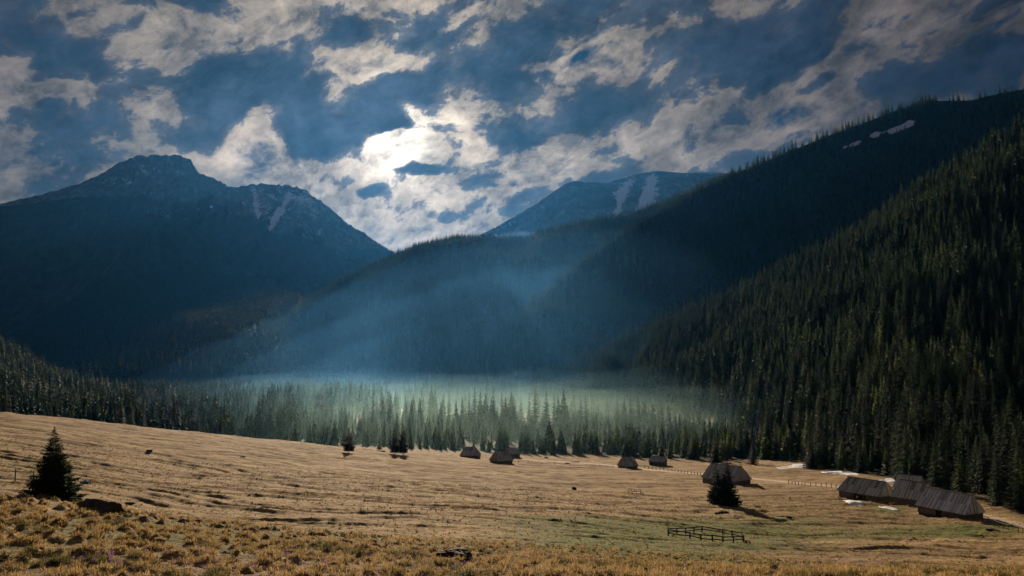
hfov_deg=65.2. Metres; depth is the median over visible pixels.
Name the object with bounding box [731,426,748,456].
spruce tree
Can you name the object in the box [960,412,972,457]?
spruce tree
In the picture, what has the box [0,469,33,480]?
wooden fence
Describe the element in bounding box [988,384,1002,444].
spruce tree
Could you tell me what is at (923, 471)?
spruce tree
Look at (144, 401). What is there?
spruce tree
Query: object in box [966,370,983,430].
spruce tree
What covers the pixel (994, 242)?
spruce tree
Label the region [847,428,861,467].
spruce tree
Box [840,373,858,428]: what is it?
spruce tree
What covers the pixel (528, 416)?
spruce tree
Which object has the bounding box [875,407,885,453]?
spruce tree
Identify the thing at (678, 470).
wooden fence
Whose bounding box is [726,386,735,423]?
spruce tree
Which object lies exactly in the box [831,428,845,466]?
spruce tree
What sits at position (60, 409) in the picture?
spruce tree
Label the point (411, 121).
sky
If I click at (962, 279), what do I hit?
spruce tree
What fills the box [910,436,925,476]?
spruce tree
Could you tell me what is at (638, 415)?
spruce tree
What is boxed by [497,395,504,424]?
spruce tree
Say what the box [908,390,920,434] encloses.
spruce tree
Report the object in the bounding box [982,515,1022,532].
wooden fence
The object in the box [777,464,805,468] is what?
snow patch
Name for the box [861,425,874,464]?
spruce tree
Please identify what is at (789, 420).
spruce tree
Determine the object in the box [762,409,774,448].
spruce tree
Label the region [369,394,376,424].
spruce tree
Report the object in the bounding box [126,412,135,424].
spruce tree
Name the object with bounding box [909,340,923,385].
spruce tree
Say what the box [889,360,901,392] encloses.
spruce tree
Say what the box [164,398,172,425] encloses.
spruce tree
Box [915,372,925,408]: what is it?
spruce tree
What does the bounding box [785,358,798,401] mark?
spruce tree
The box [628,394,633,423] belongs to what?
spruce tree
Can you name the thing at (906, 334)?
spruce tree
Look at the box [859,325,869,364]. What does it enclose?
spruce tree
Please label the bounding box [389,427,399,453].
spruce tree
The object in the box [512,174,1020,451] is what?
slope
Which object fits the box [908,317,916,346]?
spruce tree
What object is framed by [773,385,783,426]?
spruce tree
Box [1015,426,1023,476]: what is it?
spruce tree
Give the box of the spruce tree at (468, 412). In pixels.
[466,394,472,428]
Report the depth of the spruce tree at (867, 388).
306.64 m
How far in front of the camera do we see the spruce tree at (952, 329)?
324.03 m
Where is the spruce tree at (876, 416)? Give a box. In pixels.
[872,403,880,446]
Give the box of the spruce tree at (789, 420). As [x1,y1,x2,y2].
[783,389,793,433]
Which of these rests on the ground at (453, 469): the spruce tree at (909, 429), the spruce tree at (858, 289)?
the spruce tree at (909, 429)
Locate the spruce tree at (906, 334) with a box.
[902,318,910,347]
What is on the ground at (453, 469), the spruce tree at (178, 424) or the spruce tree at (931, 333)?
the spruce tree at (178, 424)
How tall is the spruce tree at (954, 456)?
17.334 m
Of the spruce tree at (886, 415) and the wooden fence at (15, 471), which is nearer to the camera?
the wooden fence at (15, 471)
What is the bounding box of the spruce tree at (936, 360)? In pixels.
[924,345,941,390]
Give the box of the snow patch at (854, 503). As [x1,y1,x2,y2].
[843,500,863,505]
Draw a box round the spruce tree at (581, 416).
[576,397,584,426]
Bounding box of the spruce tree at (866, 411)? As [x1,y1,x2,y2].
[860,391,873,430]
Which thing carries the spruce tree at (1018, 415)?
on the ground at (453, 469)
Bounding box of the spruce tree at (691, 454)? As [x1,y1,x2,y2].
[685,430,699,459]
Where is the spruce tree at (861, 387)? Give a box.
[856,352,876,407]
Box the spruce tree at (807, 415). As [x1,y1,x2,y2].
[800,398,811,440]
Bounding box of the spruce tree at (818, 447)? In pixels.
[811,414,829,465]
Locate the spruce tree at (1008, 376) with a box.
[995,340,1009,381]
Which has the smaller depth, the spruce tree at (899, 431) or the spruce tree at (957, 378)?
the spruce tree at (899, 431)
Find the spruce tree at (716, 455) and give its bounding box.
[707,430,724,462]
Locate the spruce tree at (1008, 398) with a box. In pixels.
[1004,379,1015,416]
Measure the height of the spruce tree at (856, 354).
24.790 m
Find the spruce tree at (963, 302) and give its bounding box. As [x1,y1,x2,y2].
[958,281,966,312]
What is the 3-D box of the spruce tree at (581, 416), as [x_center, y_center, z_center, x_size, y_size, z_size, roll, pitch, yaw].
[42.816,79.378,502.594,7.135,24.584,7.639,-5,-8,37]
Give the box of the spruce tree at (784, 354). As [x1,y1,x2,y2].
[782,336,786,365]
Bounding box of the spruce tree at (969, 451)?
[963,438,973,479]
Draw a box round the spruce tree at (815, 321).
[810,292,822,331]
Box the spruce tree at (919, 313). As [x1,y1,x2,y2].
[916,293,922,317]
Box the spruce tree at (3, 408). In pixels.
[0,377,9,411]
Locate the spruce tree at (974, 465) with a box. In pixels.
[964,445,982,489]
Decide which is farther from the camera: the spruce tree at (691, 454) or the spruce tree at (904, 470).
the spruce tree at (691, 454)
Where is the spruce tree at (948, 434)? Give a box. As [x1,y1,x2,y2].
[942,414,957,461]
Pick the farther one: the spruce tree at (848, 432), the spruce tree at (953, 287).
the spruce tree at (953, 287)
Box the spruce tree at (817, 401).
[812,396,822,433]
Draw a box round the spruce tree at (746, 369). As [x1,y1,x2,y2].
[742,353,750,383]
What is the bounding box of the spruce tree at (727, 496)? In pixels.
[714,459,741,506]
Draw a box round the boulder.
[76,498,125,513]
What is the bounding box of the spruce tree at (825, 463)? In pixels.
[818,429,832,467]
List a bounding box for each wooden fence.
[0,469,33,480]
[518,460,613,467]
[644,466,700,474]
[667,526,744,542]
[788,480,836,487]
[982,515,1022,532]
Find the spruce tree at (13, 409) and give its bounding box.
[10,392,16,413]
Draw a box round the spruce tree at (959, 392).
[955,373,966,411]
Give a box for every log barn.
[459,447,480,458]
[489,450,513,462]
[505,447,520,456]
[617,456,638,468]
[648,456,667,465]
[701,463,751,484]
[836,476,893,500]
[890,479,932,505]
[892,473,925,488]
[915,487,985,518]
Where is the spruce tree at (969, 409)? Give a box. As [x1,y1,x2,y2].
[964,388,978,435]
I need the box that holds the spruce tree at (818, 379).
[814,362,822,403]
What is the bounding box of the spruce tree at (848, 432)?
[844,415,851,463]
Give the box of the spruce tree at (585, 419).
[582,393,589,429]
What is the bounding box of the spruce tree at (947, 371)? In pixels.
[937,349,952,401]
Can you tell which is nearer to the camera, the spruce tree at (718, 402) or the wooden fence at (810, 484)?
the wooden fence at (810, 484)
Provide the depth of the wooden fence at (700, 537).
101.27 m
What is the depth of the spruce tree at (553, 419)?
477.73 m
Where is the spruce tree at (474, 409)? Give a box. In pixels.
[468,386,480,427]
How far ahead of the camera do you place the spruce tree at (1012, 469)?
158.78 m
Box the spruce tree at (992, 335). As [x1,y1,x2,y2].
[988,319,994,353]
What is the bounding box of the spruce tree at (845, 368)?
[838,342,855,395]
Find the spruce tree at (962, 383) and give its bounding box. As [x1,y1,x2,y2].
[953,363,968,413]
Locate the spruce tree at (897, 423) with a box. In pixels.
[886,397,907,456]
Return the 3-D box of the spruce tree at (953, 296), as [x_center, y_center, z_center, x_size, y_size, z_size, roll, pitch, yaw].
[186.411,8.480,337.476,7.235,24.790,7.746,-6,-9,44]
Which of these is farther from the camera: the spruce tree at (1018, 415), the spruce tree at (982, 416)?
the spruce tree at (982, 416)
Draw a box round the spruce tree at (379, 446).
[376,434,382,448]
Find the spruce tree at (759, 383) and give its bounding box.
[756,367,761,397]
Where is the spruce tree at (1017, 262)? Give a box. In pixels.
[1013,251,1019,289]
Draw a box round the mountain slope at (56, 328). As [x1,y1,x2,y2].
[2,266,422,381]
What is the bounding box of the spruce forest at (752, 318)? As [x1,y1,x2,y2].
[0,114,1023,498]
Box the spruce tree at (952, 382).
[943,357,958,407]
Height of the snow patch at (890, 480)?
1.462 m
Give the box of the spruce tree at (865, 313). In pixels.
[860,306,871,340]
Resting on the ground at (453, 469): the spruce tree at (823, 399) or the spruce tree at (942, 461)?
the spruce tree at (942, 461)
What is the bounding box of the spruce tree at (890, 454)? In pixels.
[886,426,897,465]
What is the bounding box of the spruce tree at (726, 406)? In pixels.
[722,379,729,418]
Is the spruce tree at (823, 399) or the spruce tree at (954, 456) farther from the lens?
the spruce tree at (823, 399)
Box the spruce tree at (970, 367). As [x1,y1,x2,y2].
[962,338,978,390]
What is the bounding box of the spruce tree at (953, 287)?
[949,257,961,305]
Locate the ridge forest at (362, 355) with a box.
[280,167,744,386]
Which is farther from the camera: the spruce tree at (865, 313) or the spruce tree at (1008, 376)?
the spruce tree at (865, 313)
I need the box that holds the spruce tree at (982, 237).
[979,217,989,252]
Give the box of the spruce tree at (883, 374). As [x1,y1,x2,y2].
[874,350,897,404]
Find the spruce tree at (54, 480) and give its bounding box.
[21,427,87,502]
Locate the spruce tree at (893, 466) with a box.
[889,433,902,477]
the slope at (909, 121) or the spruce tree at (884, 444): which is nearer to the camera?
the spruce tree at (884, 444)
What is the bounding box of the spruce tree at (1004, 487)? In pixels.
[986,445,1008,498]
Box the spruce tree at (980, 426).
[976,408,985,447]
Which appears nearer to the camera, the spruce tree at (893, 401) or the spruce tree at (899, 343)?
the spruce tree at (893, 401)
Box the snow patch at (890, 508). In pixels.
[879,506,898,510]
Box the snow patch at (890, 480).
[880,478,894,482]
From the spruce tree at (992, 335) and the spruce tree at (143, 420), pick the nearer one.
the spruce tree at (992, 335)
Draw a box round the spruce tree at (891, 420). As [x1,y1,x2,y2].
[886,402,894,451]
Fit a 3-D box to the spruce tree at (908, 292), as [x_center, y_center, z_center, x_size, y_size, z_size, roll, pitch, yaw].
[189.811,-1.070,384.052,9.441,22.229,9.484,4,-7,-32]
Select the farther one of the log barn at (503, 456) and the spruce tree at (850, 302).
the spruce tree at (850, 302)
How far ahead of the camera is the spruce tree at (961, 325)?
317.23 m
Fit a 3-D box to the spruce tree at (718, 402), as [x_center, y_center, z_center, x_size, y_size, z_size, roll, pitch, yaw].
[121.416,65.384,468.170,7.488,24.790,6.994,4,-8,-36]
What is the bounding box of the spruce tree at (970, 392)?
[963,371,980,426]
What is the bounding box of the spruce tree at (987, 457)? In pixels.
[978,427,991,477]
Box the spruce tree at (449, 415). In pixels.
[444,394,451,427]
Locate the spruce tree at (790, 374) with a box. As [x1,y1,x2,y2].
[787,355,792,387]
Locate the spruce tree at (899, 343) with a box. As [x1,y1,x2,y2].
[891,326,903,368]
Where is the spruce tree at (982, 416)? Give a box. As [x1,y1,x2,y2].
[975,384,995,448]
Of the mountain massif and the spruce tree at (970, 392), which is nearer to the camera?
the spruce tree at (970, 392)
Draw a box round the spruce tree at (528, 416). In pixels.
[525,399,530,427]
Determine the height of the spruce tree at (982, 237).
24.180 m
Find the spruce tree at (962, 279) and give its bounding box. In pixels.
[959,268,968,299]
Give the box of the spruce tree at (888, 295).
[880,264,894,307]
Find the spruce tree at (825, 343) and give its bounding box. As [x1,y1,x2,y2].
[822,323,829,358]
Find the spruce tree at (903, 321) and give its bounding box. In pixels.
[895,298,908,343]
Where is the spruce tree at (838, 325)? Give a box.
[833,307,843,342]
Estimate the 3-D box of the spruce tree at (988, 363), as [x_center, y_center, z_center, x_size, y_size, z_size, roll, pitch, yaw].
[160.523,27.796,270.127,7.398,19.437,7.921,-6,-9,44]
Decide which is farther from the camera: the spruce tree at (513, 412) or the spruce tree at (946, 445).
the spruce tree at (513, 412)
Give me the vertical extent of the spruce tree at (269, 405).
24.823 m
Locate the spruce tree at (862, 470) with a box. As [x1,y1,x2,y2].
[853,438,868,473]
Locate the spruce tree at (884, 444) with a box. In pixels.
[877,419,890,465]
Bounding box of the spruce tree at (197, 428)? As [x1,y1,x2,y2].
[194,407,200,431]
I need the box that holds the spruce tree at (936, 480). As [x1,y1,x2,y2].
[925,440,945,486]
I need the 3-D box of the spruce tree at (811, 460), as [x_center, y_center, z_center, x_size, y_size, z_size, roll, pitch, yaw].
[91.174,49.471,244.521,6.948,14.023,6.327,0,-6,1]
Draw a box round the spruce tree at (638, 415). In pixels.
[634,396,643,430]
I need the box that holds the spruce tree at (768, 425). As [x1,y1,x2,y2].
[762,406,773,440]
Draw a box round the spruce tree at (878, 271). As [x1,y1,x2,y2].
[876,259,882,278]
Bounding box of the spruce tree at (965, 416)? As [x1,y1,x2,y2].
[960,401,974,433]
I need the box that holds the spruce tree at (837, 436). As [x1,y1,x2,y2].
[834,418,844,451]
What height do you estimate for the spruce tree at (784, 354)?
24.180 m
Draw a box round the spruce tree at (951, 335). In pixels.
[947,331,958,361]
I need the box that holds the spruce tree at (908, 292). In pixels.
[900,265,916,304]
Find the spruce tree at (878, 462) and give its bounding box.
[871,435,883,468]
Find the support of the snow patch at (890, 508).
on the ground at (453, 469)
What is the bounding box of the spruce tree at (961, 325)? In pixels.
[950,296,973,341]
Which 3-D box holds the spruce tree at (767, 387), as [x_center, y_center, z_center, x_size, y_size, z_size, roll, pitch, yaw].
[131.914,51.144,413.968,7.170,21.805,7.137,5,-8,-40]
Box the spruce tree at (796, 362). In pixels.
[786,347,800,385]
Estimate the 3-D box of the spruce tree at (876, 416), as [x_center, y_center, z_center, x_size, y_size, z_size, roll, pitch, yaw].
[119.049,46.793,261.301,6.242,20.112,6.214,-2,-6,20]
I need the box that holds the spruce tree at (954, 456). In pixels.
[947,411,965,478]
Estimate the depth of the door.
137.32 m
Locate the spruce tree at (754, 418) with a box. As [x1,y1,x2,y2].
[747,400,759,441]
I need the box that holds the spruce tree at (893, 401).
[874,371,897,427]
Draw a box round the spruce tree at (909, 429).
[904,410,917,446]
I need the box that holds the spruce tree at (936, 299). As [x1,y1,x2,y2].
[932,275,947,326]
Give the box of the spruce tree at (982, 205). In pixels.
[975,188,986,215]
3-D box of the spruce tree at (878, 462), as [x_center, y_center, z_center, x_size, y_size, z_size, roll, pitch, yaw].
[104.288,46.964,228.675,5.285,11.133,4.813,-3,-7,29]
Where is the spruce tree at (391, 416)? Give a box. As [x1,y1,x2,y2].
[384,395,392,423]
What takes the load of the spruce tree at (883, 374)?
on the slope at (522, 396)
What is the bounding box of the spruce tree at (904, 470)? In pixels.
[892,427,918,479]
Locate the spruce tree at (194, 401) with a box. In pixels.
[192,393,197,423]
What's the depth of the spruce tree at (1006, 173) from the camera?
494.83 m
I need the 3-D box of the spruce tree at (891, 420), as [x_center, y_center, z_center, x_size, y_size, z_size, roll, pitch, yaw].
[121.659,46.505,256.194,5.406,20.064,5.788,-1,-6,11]
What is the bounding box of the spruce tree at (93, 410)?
[88,397,95,420]
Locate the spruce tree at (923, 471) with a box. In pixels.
[915,440,933,479]
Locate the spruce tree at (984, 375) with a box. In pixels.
[976,360,994,418]
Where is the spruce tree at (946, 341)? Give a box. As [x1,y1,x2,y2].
[940,320,950,360]
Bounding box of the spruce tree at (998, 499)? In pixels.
[987,455,1007,506]
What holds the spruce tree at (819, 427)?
on the slope at (522, 396)
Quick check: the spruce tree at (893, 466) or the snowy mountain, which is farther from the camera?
the snowy mountain
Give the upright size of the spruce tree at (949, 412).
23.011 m
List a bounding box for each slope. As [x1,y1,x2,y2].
[438,90,1023,395]
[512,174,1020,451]
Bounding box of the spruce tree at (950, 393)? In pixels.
[945,384,956,429]
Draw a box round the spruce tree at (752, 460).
[747,437,758,464]
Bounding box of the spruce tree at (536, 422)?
[529,390,538,433]
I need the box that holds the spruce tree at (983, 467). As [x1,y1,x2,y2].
[971,433,991,494]
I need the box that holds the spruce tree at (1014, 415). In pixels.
[1003,388,1022,434]
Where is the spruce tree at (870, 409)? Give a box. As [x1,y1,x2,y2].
[865,390,875,436]
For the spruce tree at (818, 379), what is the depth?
353.85 m
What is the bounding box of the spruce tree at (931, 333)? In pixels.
[926,311,942,352]
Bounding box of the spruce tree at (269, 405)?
[265,400,274,424]
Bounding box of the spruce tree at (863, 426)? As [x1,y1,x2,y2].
[859,403,870,452]
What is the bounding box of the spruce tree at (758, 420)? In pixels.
[753,407,762,447]
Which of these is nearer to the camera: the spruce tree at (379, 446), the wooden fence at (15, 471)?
the wooden fence at (15, 471)
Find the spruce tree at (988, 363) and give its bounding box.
[981,343,994,391]
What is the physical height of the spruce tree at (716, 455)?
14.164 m
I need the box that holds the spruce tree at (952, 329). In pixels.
[945,309,956,346]
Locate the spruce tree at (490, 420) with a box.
[487,387,497,433]
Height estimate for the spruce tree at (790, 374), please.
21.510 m
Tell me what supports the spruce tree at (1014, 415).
on the slope at (522, 396)
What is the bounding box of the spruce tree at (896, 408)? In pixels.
[886,390,907,456]
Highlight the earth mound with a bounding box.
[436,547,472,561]
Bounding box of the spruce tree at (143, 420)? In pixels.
[139,401,147,426]
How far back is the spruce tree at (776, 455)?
294.33 m
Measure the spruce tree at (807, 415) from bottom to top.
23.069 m
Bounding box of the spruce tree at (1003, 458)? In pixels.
[992,409,1021,492]
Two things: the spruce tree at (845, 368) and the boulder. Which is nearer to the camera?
the boulder
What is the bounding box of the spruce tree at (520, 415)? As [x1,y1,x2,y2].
[517,401,523,426]
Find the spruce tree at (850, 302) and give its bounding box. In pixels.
[847,290,855,317]
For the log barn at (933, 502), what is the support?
on the ground at (453, 469)
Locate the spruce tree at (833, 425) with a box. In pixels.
[827,412,839,449]
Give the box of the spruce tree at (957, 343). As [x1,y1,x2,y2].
[953,316,961,354]
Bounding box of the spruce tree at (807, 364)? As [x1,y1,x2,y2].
[800,342,813,380]
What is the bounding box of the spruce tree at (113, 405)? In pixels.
[112,389,117,422]
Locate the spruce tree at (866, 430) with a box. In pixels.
[860,417,869,448]
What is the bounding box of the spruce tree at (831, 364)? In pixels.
[826,341,839,384]
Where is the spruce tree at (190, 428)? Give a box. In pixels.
[187,412,192,430]
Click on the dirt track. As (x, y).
(1003, 520)
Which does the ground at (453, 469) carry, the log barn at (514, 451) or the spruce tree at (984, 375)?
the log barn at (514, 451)
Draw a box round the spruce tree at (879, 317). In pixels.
[877,295,886,320]
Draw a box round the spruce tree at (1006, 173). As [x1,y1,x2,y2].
[1003,159,1010,185]
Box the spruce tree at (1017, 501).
[1002,438,1023,510]
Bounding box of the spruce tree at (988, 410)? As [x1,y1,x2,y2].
[977,363,997,436]
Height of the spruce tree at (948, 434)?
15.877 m
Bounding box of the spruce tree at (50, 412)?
[48,395,53,416]
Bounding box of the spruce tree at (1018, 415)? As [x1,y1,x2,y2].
[1010,405,1023,468]
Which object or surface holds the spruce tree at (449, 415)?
on the ground at (453, 469)
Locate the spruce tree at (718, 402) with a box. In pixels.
[714,382,721,419]
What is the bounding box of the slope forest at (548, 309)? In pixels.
[453,83,1023,386]
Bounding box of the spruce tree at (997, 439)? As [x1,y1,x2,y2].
[989,410,1006,471]
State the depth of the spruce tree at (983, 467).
163.95 m
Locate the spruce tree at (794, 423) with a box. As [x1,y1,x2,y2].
[791,395,799,433]
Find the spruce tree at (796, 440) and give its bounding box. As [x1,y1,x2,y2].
[791,403,802,453]
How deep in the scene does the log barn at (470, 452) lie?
303.18 m
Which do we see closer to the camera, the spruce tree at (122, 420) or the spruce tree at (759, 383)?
the spruce tree at (122, 420)
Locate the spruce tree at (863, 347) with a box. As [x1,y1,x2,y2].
[859,327,872,370]
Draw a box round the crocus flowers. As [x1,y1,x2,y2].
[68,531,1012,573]
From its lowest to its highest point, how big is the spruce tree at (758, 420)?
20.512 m
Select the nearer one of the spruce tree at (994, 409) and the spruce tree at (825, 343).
the spruce tree at (994, 409)
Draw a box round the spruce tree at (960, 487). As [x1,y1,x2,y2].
[949,450,974,495]
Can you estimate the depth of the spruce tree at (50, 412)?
389.83 m
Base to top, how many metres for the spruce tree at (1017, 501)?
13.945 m
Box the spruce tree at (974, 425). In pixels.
[970,405,982,443]
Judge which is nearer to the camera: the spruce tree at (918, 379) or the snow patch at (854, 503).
the snow patch at (854, 503)
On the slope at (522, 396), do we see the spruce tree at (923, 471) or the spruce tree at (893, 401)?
the spruce tree at (893, 401)
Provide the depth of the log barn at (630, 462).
276.58 m
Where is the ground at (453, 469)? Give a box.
[0,400,1023,575]
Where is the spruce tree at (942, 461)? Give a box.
[935,423,948,475]
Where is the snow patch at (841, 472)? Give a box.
[822,471,857,474]
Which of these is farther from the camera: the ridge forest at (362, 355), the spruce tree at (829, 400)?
the ridge forest at (362, 355)
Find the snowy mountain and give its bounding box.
[479,171,726,238]
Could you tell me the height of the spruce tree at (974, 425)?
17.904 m
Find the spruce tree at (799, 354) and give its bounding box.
[795,337,803,369]
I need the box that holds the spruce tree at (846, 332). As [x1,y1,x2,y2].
[841,316,847,356]
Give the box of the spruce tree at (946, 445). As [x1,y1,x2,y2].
[936,424,952,469]
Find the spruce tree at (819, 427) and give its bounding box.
[813,406,828,446]
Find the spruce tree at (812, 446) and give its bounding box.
[810,434,817,464]
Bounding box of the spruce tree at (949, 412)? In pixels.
[940,388,959,446]
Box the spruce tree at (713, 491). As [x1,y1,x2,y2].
[706,464,721,503]
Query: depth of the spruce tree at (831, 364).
358.75 m
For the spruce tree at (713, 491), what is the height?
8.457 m
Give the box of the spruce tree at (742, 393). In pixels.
[735,375,744,411]
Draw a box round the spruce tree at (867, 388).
[859,365,877,418]
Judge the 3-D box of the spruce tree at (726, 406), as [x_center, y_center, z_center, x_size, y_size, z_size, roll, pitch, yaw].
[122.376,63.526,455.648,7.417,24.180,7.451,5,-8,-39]
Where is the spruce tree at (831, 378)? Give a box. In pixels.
[827,362,835,394]
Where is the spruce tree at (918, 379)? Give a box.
[909,349,924,404]
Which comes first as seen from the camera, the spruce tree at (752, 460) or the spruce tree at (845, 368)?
the spruce tree at (752, 460)
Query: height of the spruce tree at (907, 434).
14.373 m
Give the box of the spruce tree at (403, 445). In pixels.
[399,424,408,454]
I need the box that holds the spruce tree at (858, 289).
[855,268,863,305]
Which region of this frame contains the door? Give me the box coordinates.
[936,510,940,516]
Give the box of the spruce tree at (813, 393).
[800,365,816,399]
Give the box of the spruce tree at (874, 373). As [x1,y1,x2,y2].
[862,350,881,394]
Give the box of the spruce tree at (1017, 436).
[1010,417,1023,469]
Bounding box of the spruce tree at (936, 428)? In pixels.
[929,412,943,451]
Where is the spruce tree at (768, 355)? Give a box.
[765,340,770,363]
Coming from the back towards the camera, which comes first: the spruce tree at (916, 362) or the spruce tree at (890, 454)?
the spruce tree at (916, 362)
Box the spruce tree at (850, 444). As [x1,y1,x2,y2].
[845,396,866,464]
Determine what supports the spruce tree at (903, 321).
on the slope at (522, 396)
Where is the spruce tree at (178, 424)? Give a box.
[174,399,182,429]
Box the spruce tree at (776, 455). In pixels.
[769,420,782,459]
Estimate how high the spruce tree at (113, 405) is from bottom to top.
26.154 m
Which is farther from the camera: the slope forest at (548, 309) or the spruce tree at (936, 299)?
the slope forest at (548, 309)
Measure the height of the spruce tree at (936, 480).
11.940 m
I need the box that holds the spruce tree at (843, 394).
[837,366,847,404]
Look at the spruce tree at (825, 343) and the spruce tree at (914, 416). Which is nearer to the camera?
the spruce tree at (914, 416)
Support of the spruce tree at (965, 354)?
on the slope at (522, 396)
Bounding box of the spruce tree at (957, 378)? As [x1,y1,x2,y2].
[950,353,968,413]
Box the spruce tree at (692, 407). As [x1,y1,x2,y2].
[688,379,699,414]
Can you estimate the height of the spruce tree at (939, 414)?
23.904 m
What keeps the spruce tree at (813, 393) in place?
on the slope at (522, 396)
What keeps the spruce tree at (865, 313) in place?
on the slope at (522, 396)
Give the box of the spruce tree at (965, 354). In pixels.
[958,332,973,369]
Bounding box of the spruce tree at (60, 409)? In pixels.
[58,391,64,416]
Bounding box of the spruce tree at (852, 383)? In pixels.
[844,353,854,394]
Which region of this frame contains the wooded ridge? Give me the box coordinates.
[291,184,709,386]
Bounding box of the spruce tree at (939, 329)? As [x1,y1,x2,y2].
[933,310,944,342]
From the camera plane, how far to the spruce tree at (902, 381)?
288.81 m
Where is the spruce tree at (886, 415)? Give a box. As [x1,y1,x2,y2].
[881,389,892,447]
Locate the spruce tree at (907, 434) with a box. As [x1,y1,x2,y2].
[900,425,914,469]
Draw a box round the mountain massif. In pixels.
[0,154,393,337]
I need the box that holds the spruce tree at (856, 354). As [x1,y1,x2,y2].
[847,323,863,369]
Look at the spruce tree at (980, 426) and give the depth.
212.70 m
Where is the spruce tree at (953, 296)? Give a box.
[946,284,958,319]
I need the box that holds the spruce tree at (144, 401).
[139,389,146,414]
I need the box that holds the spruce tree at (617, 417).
[614,400,622,425]
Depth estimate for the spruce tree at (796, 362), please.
399.80 m
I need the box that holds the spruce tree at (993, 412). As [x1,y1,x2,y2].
[990,388,998,435]
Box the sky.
[0,0,1023,252]
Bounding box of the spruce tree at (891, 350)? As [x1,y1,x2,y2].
[884,343,895,373]
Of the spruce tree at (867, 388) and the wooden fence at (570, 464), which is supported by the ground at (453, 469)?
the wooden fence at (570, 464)
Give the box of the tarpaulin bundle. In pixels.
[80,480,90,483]
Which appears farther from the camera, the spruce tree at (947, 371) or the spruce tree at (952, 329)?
the spruce tree at (952, 329)
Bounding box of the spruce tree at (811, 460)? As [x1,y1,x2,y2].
[802,430,821,468]
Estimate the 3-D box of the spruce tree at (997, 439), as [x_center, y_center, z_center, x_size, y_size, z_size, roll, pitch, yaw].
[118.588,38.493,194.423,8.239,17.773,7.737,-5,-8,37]
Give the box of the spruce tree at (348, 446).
[342,427,355,452]
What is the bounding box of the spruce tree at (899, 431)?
[885,404,918,475]
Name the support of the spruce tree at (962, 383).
on the slope at (522, 396)
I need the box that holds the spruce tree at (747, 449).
[743,422,752,454]
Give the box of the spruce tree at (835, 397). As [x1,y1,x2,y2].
[830,394,841,427]
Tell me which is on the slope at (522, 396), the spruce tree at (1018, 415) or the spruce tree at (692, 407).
the spruce tree at (692, 407)
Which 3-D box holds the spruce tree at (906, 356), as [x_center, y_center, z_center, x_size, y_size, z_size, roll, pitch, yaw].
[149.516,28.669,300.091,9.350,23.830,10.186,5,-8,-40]
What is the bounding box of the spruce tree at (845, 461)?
[835,435,848,468]
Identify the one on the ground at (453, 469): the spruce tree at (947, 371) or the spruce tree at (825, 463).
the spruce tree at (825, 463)
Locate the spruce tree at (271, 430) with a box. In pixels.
[268,407,274,438]
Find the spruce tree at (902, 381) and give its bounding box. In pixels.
[887,347,911,409]
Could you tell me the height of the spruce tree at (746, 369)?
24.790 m
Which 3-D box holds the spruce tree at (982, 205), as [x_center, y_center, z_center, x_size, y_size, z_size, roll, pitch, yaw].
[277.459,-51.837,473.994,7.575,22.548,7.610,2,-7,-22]
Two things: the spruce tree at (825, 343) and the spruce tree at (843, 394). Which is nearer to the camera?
the spruce tree at (843, 394)
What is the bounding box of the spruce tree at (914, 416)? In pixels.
[911,389,930,453]
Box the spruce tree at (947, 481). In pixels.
[940,450,954,489]
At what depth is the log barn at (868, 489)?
160.42 m
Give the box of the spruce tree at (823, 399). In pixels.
[813,367,831,412]
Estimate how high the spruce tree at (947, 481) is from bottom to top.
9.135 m
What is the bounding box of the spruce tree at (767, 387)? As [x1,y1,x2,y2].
[761,368,771,405]
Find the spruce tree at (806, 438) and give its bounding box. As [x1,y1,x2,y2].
[799,409,814,458]
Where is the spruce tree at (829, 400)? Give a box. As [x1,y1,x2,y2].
[826,388,832,421]
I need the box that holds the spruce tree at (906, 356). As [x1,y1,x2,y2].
[899,335,912,392]
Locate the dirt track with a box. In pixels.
[522,459,1023,526]
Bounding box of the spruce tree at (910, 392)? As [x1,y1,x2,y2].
[894,358,925,421]
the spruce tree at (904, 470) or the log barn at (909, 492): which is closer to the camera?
the log barn at (909, 492)
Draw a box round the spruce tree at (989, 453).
[976,437,993,492]
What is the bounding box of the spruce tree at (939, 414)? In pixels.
[929,382,951,439]
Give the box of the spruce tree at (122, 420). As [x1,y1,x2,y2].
[116,401,127,423]
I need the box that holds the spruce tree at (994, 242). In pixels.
[990,223,1001,258]
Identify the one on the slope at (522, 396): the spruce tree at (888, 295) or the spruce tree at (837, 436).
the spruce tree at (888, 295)
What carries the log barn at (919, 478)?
on the ground at (453, 469)
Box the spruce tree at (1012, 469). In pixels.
[1002,437,1019,496]
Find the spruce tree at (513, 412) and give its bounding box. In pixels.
[509,395,518,434]
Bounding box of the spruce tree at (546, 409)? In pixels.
[541,392,551,427]
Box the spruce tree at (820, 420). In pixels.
[814,400,826,440]
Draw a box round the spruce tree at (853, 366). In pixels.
[842,341,856,381]
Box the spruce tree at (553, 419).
[550,401,559,432]

